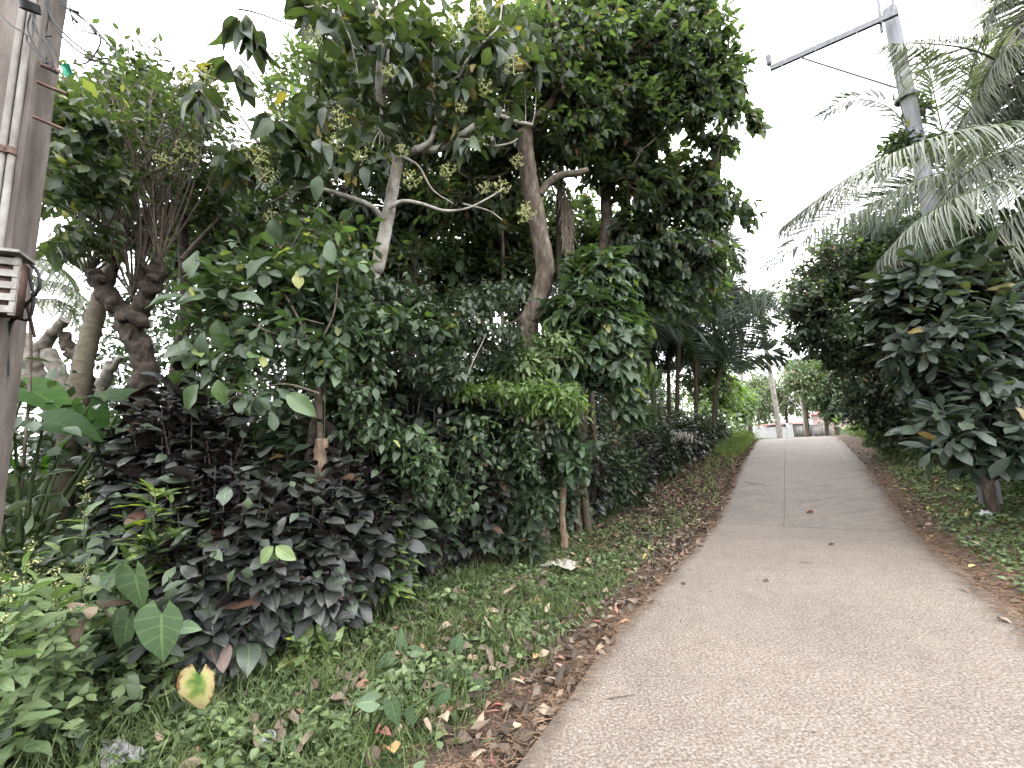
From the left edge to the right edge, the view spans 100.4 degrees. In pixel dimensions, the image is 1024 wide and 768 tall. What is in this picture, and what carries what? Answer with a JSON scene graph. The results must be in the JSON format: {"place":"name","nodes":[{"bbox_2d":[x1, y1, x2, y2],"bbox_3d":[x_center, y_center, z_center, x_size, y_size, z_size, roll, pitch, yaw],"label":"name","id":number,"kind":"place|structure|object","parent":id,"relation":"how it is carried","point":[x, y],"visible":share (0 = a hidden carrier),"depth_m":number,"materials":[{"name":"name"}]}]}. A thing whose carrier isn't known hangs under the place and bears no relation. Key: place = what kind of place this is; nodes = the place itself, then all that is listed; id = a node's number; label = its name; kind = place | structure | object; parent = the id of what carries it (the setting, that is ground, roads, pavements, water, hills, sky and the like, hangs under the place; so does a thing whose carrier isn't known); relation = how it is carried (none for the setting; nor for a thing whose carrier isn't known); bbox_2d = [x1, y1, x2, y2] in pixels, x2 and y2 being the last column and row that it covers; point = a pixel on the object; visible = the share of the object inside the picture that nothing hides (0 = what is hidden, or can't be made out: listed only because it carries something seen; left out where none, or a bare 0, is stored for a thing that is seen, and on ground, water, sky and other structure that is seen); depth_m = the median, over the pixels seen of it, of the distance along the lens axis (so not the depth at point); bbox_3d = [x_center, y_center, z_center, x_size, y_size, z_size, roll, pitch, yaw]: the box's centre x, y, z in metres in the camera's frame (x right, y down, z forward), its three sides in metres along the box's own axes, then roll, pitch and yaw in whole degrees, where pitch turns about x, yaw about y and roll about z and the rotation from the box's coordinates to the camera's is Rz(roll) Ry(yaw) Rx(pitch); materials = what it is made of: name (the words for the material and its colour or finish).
{"place":"outdoors","nodes":[
{"label":"outdoors","id":0,"kind":"place"},
{"bbox_2d":[337,181,483,250],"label":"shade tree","id":1,"kind":"object","parent":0,"point":[379,202],"visible":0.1,"depth_m":9.34,"materials":[{"name":"green plant"}]},
{"bbox_2d":[0,431,1023,767],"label":"ground","id":2,"kind":"structure","parent":0,"point":[850,445],"depth_m":3.90,"materials":[{"name":"soil"}]},
{"bbox_2d":[0,571,62,764],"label":"flowering weed","id":3,"kind":"object","parent":2,"relation":"on","point":[7,683],"visible":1,"depth_m":1.98,"materials":[{"name":"green plant"}]},
{"bbox_2d":[0,536,70,767],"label":"flowering weed","id":4,"kind":"object","parent":2,"relation":"on","point":[22,675],"visible":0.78,"depth_m":2.12,"materials":[{"name":"green plant"}]},
{"bbox_2d":[20,316,69,491],"bbox_3d":[-8.701,0.570,7.926,0.924,3.632,0.566,-3,-8,0],"label":"forked trunk","id":5,"kind":"object","parent":2,"relation":"on","point":[48,338],"visible":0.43,"depth_m":7.93,"materials":[{"name":"grey plant"}]},
{"bbox_2d":[0,556,92,704],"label":"flowering weed","id":6,"kind":"object","parent":2,"relation":"on","point":[30,690],"visible":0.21,"depth_m":2.44,"materials":[{"name":"green plant"}]},
{"bbox_2d":[17,563,97,766],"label":"flowering weed","id":7,"kind":"object","parent":2,"relation":"on","point":[54,637],"visible":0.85,"depth_m":2.27,"materials":[{"name":"green plant"}]},
{"bbox_2d":[0,0,115,538],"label":"concrete post","id":8,"kind":"object","parent":2,"relation":"on","point":[32,32],"visible":1,"depth_m":2.55,"materials":[{"name":"concrete"}]},
{"bbox_2d":[18,598,102,756],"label":"flowering weed","id":9,"kind":"object","parent":2,"relation":"on","point":[81,690],"visible":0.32,"depth_m":2.37,"materials":[{"name":"green plant"}]},
{"bbox_2d":[0,377,138,569],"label":"elephant ear plant","id":10,"kind":"object","parent":2,"relation":"on","point":[55,417],"visible":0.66,"depth_m":3.75,"materials":[{"name":"green plant"}]},
{"bbox_2d":[35,477,109,679],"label":"flowering weed","id":11,"kind":"object","parent":2,"relation":"on","point":[89,509],"visible":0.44,"depth_m":2.88,"materials":[{"name":"green plant"}]},
{"bbox_2d":[30,256,115,335],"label":"coconut palm","id":12,"kind":"object","parent":2,"relation":"on","point":[43,264],"visible":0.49,"depth_m":11.76,"materials":[{"name":"green plant"}]},
{"bbox_2d":[58,309,95,505],"bbox_3d":[-6.279,0.474,6.125,0.499,3.096,0.402,-3,-8,0],"label":"pollard stump","id":13,"kind":"object","parent":2,"relation":"on","point":[66,343],"visible":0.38,"depth_m":6.14,"materials":[{"name":"grey plant"}]},
{"bbox_2d":[13,75,156,557],"bbox_3d":[-4.066,-0.636,3.892,1.834,4.451,0.979,-8,-10,31],"label":"tree","id":14,"kind":"object","parent":2,"relation":"on","point":[83,175],"visible":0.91,"depth_m":3.90,"materials":[{"name":"green plant"}]},
{"bbox_2d":[52,560,119,708],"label":"flowering weed","id":15,"kind":"object","parent":2,"relation":"on","point":[71,578],"visible":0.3,"depth_m":2.67,"materials":[{"name":"green plant"}]},
{"bbox_2d":[84,355,124,508],"bbox_3d":[-6.776,0.820,7.093,0.583,2.622,0.268,-4,-9,8],"label":"mossy limb","id":16,"kind":"object","parent":2,"relation":"on","point":[103,381],"visible":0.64,"depth_m":7.14,"materials":[{"name":"grey plant"}]},
{"bbox_2d":[45,99,238,549],"bbox_3d":[-4.943,-0.911,5.852,2.300,5.696,2.120,-8,-10,31],"label":"ringed palm","id":17,"kind":"object","parent":2,"relation":"on","point":[86,348],"visible":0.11,"depth_m":4.60,"materials":[{"name":"plant"}]},
{"bbox_2d":[64,378,226,575],"bbox_3d":[-3.274,0.897,4.001,1.285,1.991,1.359,-3,-8,0],"label":"hedge shrub","id":18,"kind":"object","parent":2,"relation":"on","point":[119,442],"visible":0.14,"depth_m":3.69,"materials":[{"name":"purple plant"}]},
{"bbox_2d":[83,478,210,673],"bbox_3d":[-2.609,1.387,3.134,0.874,1.396,0.812,3,-10,-33],"label":"croton","id":19,"kind":"object","parent":2,"relation":"on","point":[148,534],"visible":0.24,"depth_m":3.10,"materials":[{"name":"green plant"}]},
{"bbox_2d":[51,18,245,484],"bbox_3d":[-4.407,-1.559,4.913,1.954,6.518,3.312,5,-12,-43],"label":"pollarded tree","id":20,"kind":"object","parent":2,"relation":"on","point":[131,323],"visible":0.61,"depth_m":4.65,"materials":[{"name":"green plant"}]},
{"bbox_2d":[99,560,201,669],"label":"taro plant","id":21,"kind":"object","parent":2,"relation":"on","point":[158,632],"visible":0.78,"depth_m":2.48,"materials":[{"name":"green plant"}]},
{"bbox_2d":[43,598,131,648],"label":"withered leaf","id":22,"kind":"object","parent":21,"relation":"hanging from","point":[75,633],"visible":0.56,"depth_m":2.48,"materials":[{"name":"brown plant"}]},
{"bbox_2d":[45,22,265,423],"bbox_3d":[-5.613,-1.559,6.310,4.021,7.152,2.459,-7,-9,25],"label":"slender tree","id":23,"kind":"object","parent":2,"relation":"on","point":[209,210],"visible":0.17,"depth_m":6.27,"materials":[{"name":"green plant"}]},
{"bbox_2d":[92,361,266,606],"bbox_3d":[-2.885,0.876,3.855,1.379,2.246,1.453,2,-10,-28],"label":"hedge shrub","id":24,"kind":"object","parent":2,"relation":"on","point":[155,445],"visible":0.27,"depth_m":3.66,"materials":[{"name":"purple plant"}]},
{"bbox_2d":[111,436,278,573],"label":"hedge shrub","id":25,"kind":"object","parent":2,"relation":"on","point":[174,454],"visible":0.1,"depth_m":3.58,"materials":[{"name":"purple plant"}]},
{"bbox_2d":[176,664,214,709],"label":"taro plant","id":26,"kind":"object","parent":2,"relation":"on","point":[194,688],"visible":0.98,"depth_m":2.05,"materials":[{"name":"yellow plant"}]},
{"bbox_2d":[124,444,315,686],"bbox_3d":[-2.194,1.303,3.324,1.318,1.663,1.355,-3,-8,0],"label":"hedge shrub","id":27,"kind":"object","parent":2,"relation":"on","point":[214,618],"visible":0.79,"depth_m":3.07,"materials":[{"name":"purple plant"}]},
{"bbox_2d":[147,160,322,419],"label":"shade tree","id":28,"kind":"object","parent":2,"relation":"on","point":[276,192],"visible":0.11,"depth_m":8.34,"materials":[{"name":"green plant"}]},
{"bbox_2d":[145,176,384,438],"bbox_3d":[-2.266,-0.038,4.121,2.031,4.482,1.444,3,-10,-35],"label":"broad leaf bush","id":29,"kind":"object","parent":2,"relation":"on","point":[210,295],"visible":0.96,"depth_m":3.97,"materials":[{"name":"green plant"}]},
{"bbox_2d":[227,379,344,509],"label":"hedge shrub","id":30,"kind":"object","parent":2,"relation":"on","point":[289,448],"visible":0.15,"depth_m":4.35,"materials":[{"name":"green plant"}]},
{"bbox_2d":[215,462,366,663],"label":"hedge shrub","id":31,"kind":"object","parent":2,"relation":"on","point":[319,595],"visible":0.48,"depth_m":3.40,"materials":[{"name":"purple plant"}]},
{"bbox_2d":[247,167,370,426],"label":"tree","id":32,"kind":"object","parent":2,"relation":"on","point":[340,186],"visible":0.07,"depth_m":8.88,"materials":[{"name":"green plant"}]},
{"bbox_2d":[229,31,391,395],"bbox_3d":[-4.570,-3.182,9.547,5.159,11.114,3.378,-3,-8,0],"label":"shade tree","id":33,"kind":"object","parent":2,"relation":"on","point":[296,59],"visible":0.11,"depth_m":9.63,"materials":[{"name":"green plant"}]},
{"bbox_2d":[275,617,351,674],"bbox_3d":[-1.517,1.985,3.241,0.503,0.409,0.536,-10,-11,39],"label":"croton","id":34,"kind":"object","parent":2,"relation":"on","point":[306,638],"visible":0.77,"depth_m":3.17,"materials":[{"name":"green plant"}]},
{"bbox_2d":[304,375,328,486],"bbox_3d":[-1.888,0.875,4.145,0.416,2.600,0.138,-10,-11,39],"label":"vine covered trunk","id":35,"kind":"object","parent":2,"relation":"on","point":[312,433],"visible":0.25,"depth_m":4.20,"materials":[{"name":"brown plant"}]},
{"bbox_2d":[254,268,471,438],"bbox_3d":[-1.564,-0.370,4.524,2.454,1.900,1.218,0,-9,-17],"label":"heart leaf vine","id":36,"kind":"object","parent":35,"relation":"attached to","point":[330,356],"visible":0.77,"depth_m":4.37,"materials":[{"name":"green plant"}]},
{"bbox_2d":[280,237,410,505],"bbox_3d":[-2.139,0.052,5.625,1.742,4.148,1.812,-3,-8,0],"label":"hedge shrub","id":37,"kind":"object","parent":2,"relation":"on","point":[333,406],"visible":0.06,"depth_m":5.27,"materials":[{"name":"green plant"}]},
{"bbox_2d":[284,418,408,628],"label":"hedge shrub","id":38,"kind":"object","parent":2,"relation":"on","point":[371,531],"visible":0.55,"depth_m":3.86,"materials":[{"name":"purple plant"}]},
{"bbox_2d":[152,0,553,315],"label":"flowering tree","id":39,"kind":"object","parent":2,"relation":"on","point":[376,39],"visible":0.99,"depth_m":5.42,"materials":[{"name":"green plant"}]},
{"bbox_2d":[0,115,711,767],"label":"undergrowth","id":40,"kind":"object","parent":2,"relation":"on","point":[48,447],"visible":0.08,"depth_m":4.02,"materials":[{"name":"green plant"}]},
{"bbox_2d":[336,368,447,591],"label":"hedge shrub","id":41,"kind":"object","parent":2,"relation":"on","point":[419,541],"visible":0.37,"depth_m":4.40,"materials":[{"name":"green plant"}]},
{"bbox_2d":[380,421,448,507],"bbox_3d":[-0.958,0.816,4.276,0.691,0.883,0.628,-3,-8,0],"label":"ivy patch","id":42,"kind":"object","parent":41,"relation":"hanging from","point":[415,455],"visible":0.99,"depth_m":4.20,"materials":[{"name":"green plant"}]},
{"bbox_2d":[361,499,434,621],"bbox_3d":[-1.236,1.712,4.160,0.901,1.169,0.919,-3,-8,0],"label":"croton","id":43,"kind":"object","parent":2,"relation":"on","point":[392,592],"visible":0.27,"depth_m":4.03,"materials":[{"name":"green plant"}]},
{"bbox_2d":[376,626,426,673],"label":"verge seedling","id":44,"kind":"object","parent":2,"relation":"on","point":[402,645],"visible":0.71,"depth_m":3.19,"materials":[{"name":"green plant"}]},
{"bbox_2d":[355,683,450,735],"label":"taro plant","id":45,"kind":"object","parent":2,"relation":"on","point":[392,710],"visible":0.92,"depth_m":2.20,"materials":[{"name":"green plant"}]},
{"bbox_2d":[327,153,479,243],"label":"shade tree","id":46,"kind":"object","parent":2,"relation":"on","point":[407,214],"visible":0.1,"depth_m":9.62,"materials":[{"name":"green plant"}]},
{"bbox_2d":[347,233,463,460],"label":"hedge shrub","id":47,"kind":"object","parent":2,"relation":"on","point":[406,266],"visible":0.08,"depth_m":6.40,"materials":[{"name":"green plant"}]},
{"bbox_2d":[366,343,479,582],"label":"hedge shrub","id":48,"kind":"object","parent":2,"relation":"on","point":[426,411],"visible":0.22,"depth_m":5.05,"materials":[{"name":"green plant"}]},
{"bbox_2d":[311,365,565,534],"bbox_3d":[-0.518,0.827,4.944,3.311,1.915,0.855,5,-12,-44],"label":"creeping vine","id":49,"kind":"object","parent":48,"relation":"attached to","point":[365,434],"visible":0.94,"depth_m":4.70,"materials":[{"name":"green plant"}]},
{"bbox_2d":[341,269,573,453],"bbox_3d":[-0.737,-0.381,5.294,2.998,2.596,1.373,5,-11,-41],"label":"tangled vine","id":50,"kind":"object","parent":48,"relation":"attached to","point":[398,292],"visible":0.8,"depth_m":5.17,"materials":[{"name":"green plant"}]},
{"bbox_2d":[431,372,595,433],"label":"trailing vine","id":51,"kind":"object","parent":50,"relation":"attached to","point":[539,398],"visible":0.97,"depth_m":5.44,"materials":[{"name":"green plant"}]},
{"bbox_2d":[318,220,557,392],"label":"shade tree","id":52,"kind":"object","parent":2,"relation":"on","point":[478,263],"visible":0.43,"depth_m":8.70,"materials":[{"name":"green plant"}]},
{"bbox_2d":[406,259,503,447],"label":"hedge shrub","id":53,"kind":"object","parent":2,"relation":"on","point":[459,266],"visible":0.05,"depth_m":7.42,"materials":[{"name":"green plant"}]},
{"bbox_2d":[444,632,490,704],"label":"taro plant","id":54,"kind":"object","parent":2,"relation":"on","point":[456,643],"visible":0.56,"depth_m":2.95,"materials":[{"name":"green plant"}]},
{"bbox_2d":[430,371,518,568],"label":"hedge shrub","id":55,"kind":"object","parent":2,"relation":"on","point":[491,531],"visible":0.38,"depth_m":5.50,"materials":[{"name":"green plant"}]},
{"bbox_2d":[328,0,647,547],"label":"curved trunk tree","id":56,"kind":"object","parent":2,"relation":"on","point":[575,66],"visible":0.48,"depth_m":7.36,"materials":[{"name":"green plant"}]},
{"bbox_2d":[479,201,531,352],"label":"sapling","id":57,"kind":"object","parent":2,"relation":"on","point":[516,232],"visible":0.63,"depth_m":9.15,"materials":[{"name":"green plant"}]},
{"bbox_2d":[464,380,546,547],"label":"hedge shrub","id":58,"kind":"object","parent":2,"relation":"on","point":[519,483],"visible":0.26,"depth_m":6.08,"materials":[{"name":"green plant"}]},
{"bbox_2d":[0,454,1023,767],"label":"ground cover","id":59,"kind":"object","parent":2,"relation":"on","point":[116,694],"visible":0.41,"depth_m":2.94,"materials":[{"name":"green plant"}]},
{"bbox_2d":[1,422,1023,767],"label":"grass","id":60,"kind":"structure","parent":2,"relation":"on","point":[737,442],"depth_m":2.97,"materials":[{"name":"green plant"}]},
{"bbox_2d":[477,498,555,568],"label":"shrub","id":61,"kind":"object","parent":2,"relation":"on","point":[530,529],"visible":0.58,"depth_m":5.57,"materials":[{"name":"green plant"}]},
{"bbox_2d":[441,168,615,405],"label":"shade tree","id":62,"kind":"object","parent":2,"relation":"on","point":[586,210],"visible":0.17,"depth_m":10.26,"materials":[{"name":"green plant"}]},
{"bbox_2d":[505,412,567,530],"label":"hedge shrub","id":63,"kind":"object","parent":2,"relation":"on","point":[549,472],"visible":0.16,"depth_m":6.65,"materials":[{"name":"green plant"}]},
{"bbox_2d":[545,407,588,531],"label":"hedge shrub","id":64,"kind":"object","parent":2,"relation":"on","point":[572,504],"visible":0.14,"depth_m":7.28,"materials":[{"name":"green plant"}]},
{"bbox_2d":[499,109,636,531],"bbox_3d":[1.115,-1.484,8.108,3.137,8.331,2.829,-3,-8,0],"label":"fan palm","id":65,"kind":"object","parent":2,"relation":"on","point":[586,515],"visible":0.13,"depth_m":8.59,"materials":[{"name":"plant"}]},
{"bbox_2d":[555,179,577,258],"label":"dead frond","id":66,"kind":"object","parent":65,"relation":"hanging from","point":[564,200],"visible":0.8,"depth_m":8.41,"materials":[{"name":"plant"}]},
{"bbox_2d":[518,242,656,531],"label":"trailing vine tree","id":67,"kind":"object","parent":2,"relation":"on","point":[593,303],"visible":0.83,"depth_m":6.32,"materials":[{"name":"green plant"}]},
{"bbox_2d":[484,325,592,386],"bbox_3d":[0.365,-0.398,5.978,1.085,1.094,1.453,-10,-11,38],"label":"pale leaf patch","id":68,"kind":"object","parent":67,"relation":"attached to","point":[527,366],"visible":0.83,"depth_m":5.84,"materials":[{"name":"green plant"}]},
{"bbox_2d":[551,404,597,522],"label":"hanging stem vine","id":69,"kind":"object","parent":67,"relation":"attached to","point":[571,465],"visible":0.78,"depth_m":5.96,"materials":[{"name":"green plant"}]},
{"bbox_2d":[556,424,620,524],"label":"hedge shrub","id":70,"kind":"object","parent":2,"relation":"on","point":[594,509],"visible":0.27,"depth_m":8.17,"materials":[{"name":"green plant"}]},
{"bbox_2d":[154,439,1023,767],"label":"leaf litter","id":71,"kind":"object","parent":2,"relation":"on","point":[674,539],"visible":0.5,"depth_m":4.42,"materials":[{"name":"brown plant"}]},
{"bbox_2d":[587,412,637,515],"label":"hedge shrub","id":72,"kind":"object","parent":2,"relation":"on","point":[622,482],"visible":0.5,"depth_m":8.90,"materials":[{"name":"green plant"}]},
{"bbox_2d":[601,410,655,506],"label":"hedge shrub","id":73,"kind":"object","parent":2,"relation":"on","point":[641,484],"visible":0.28,"depth_m":9.83,"materials":[{"name":"green plant"}]},
{"bbox_2d":[617,427,666,494],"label":"hedge shrub","id":74,"kind":"object","parent":2,"relation":"on","point":[652,463],"visible":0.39,"depth_m":10.68,"materials":[{"name":"green plant"}]},
{"bbox_2d":[564,204,735,437],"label":"shade tree","id":75,"kind":"object","parent":2,"relation":"on","point":[695,312],"visible":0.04,"depth_m":11.65,"materials":[{"name":"green plant"}]},
{"bbox_2d":[636,406,684,481],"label":"hedge shrub","id":76,"kind":"object","parent":2,"relation":"on","point":[667,463],"visible":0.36,"depth_m":11.65,"materials":[{"name":"green plant"}]},
{"bbox_2d":[565,0,772,448],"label":"heart leaf tree","id":77,"kind":"object","parent":2,"relation":"on","point":[674,80],"visible":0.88,"depth_m":8.15,"materials":[{"name":"green plant"}]},
{"bbox_2d":[656,406,697,470],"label":"hedge shrub","id":78,"kind":"object","parent":2,"relation":"on","point":[683,444],"visible":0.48,"depth_m":12.74,"materials":[{"name":"green plant"}]},
{"bbox_2d":[644,315,713,438],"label":"feather palm","id":79,"kind":"object","parent":2,"relation":"on","point":[661,328],"visible":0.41,"depth_m":14.10,"materials":[{"name":"green plant"}]},
{"bbox_2d":[643,306,717,425],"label":"areca palm","id":80,"kind":"object","parent":2,"relation":"on","point":[652,351],"visible":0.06,"depth_m":15.89,"materials":[{"name":"green plant"}]},
{"bbox_2d":[628,307,750,423],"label":"shade tree","id":81,"kind":"object","parent":2,"relation":"on","point":[705,378],"visible":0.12,"depth_m":18.30,"materials":[{"name":"green plant"}]},
{"bbox_2d":[668,225,745,428],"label":"feather palm","id":82,"kind":"object","parent":2,"relation":"on","point":[719,240],"visible":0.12,"depth_m":14.77,"materials":[{"name":"green plant"}]},
{"bbox_2d":[667,218,753,430],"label":"areca palm","id":83,"kind":"object","parent":2,"relation":"on","point":[742,262],"visible":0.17,"depth_m":16.04,"materials":[{"name":"green plant"}]},
{"bbox_2d":[687,373,748,418],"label":"tree","id":84,"kind":"object","parent":2,"relation":"on","point":[734,403],"visible":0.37,"depth_m":28.83,"materials":[{"name":"green plant"}]},
{"bbox_2d":[655,273,792,452],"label":"areca palm","id":85,"kind":"object","parent":2,"relation":"on","point":[730,345],"visible":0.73,"depth_m":15.76,"materials":[{"name":"green plant"}]},
{"bbox_2d":[648,364,854,438],"bbox_3d":[29.128,1.523,44.413,52.792,8.589,54.802,-8,-10,33],"label":"distant greenery","id":86,"kind":"object","parent":2,"relation":"on","point":[744,426],"visible":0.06,"depth_m":26.74,"materials":[{"name":"green plant"}]},
{"bbox_2d":[749,371,812,423],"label":"tree","id":87,"kind":"object","parent":2,"relation":"on","point":[782,399],"visible":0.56,"depth_m":49.08,"materials":[{"name":"green plant"}]},
{"bbox_2d":[777,354,830,436],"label":"tree","id":88,"kind":"object","parent":2,"relation":"on","point":[805,377],"visible":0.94,"depth_m":36.98,"materials":[{"name":"green plant"}]},
{"bbox_2d":[817,372,851,434],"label":"tree","id":89,"kind":"object","parent":2,"relation":"on","point":[825,415],"visible":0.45,"depth_m":36.15,"materials":[{"name":"green plant"}]},
{"bbox_2d":[771,204,957,454],"bbox_3d":[10.045,-1.600,11.611,6.239,7.307,3.577,1,-9,-24],"label":"round leaf tree","id":90,"kind":"object","parent":2,"relation":"on","point":[811,307],"visible":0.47,"depth_m":11.21,"materials":[{"name":"green plant"}]},
{"bbox_2d":[755,18,1012,273],"bbox_3d":[9.742,-3.816,10.701,7.025,11.077,1.287,-3,-8,0],"label":"coconut palm","id":91,"kind":"object","parent":2,"relation":"on","point":[863,101],"visible":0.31,"depth_m":10.96,"materials":[{"name":"green plant"}]},
{"bbox_2d":[765,0,1003,508],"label":"utility pole","id":92,"kind":"object","parent":2,"relation":"on","point":[889,16],"visible":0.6,"depth_m":8.28,"materials":[{"name":"concrete"}]},
{"bbox_2d":[874,90,951,167],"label":"pole creeper","id":93,"kind":"object","parent":92,"relation":"attached to","point":[899,140],"visible":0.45,"depth_m":8.20,"materials":[{"name":"green plant"}]},
{"bbox_2d":[775,0,1023,310],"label":"coconut palm","id":94,"kind":"object","parent":2,"relation":"on","point":[983,172],"visible":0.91,"depth_m":6.94,"materials":[{"name":"green plant"}]},
{"bbox_2d":[834,190,1023,486],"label":"broad obovate tree","id":95,"kind":"object","parent":2,"relation":"on","point":[953,359],"visible":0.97,"depth_m":5.62,"materials":[{"name":"green plant"}]},
{"bbox_2d":[9,0,1023,471],"label":"sky","id":96,"kind":"structure","parent":0,"point":[799,160],"materials":[{"name":"white"}]},
{"bbox_2d":[716,439,786,525],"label":"road","id":97,"kind":"structure","parent":0,"point":[751,503],"depth_m":10.21,"materials":[{"name":"concrete"}]},
{"bbox_2d":[516,523,1023,767],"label":"road","id":98,"kind":"structure","parent":0,"point":[688,701],"depth_m":3.03,"materials":[{"name":"concrete"}]},
{"bbox_2d":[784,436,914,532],"bbox_3d":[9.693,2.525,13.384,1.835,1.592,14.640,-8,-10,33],"label":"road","id":99,"kind":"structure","parent":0,"point":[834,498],"depth_m":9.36,"materials":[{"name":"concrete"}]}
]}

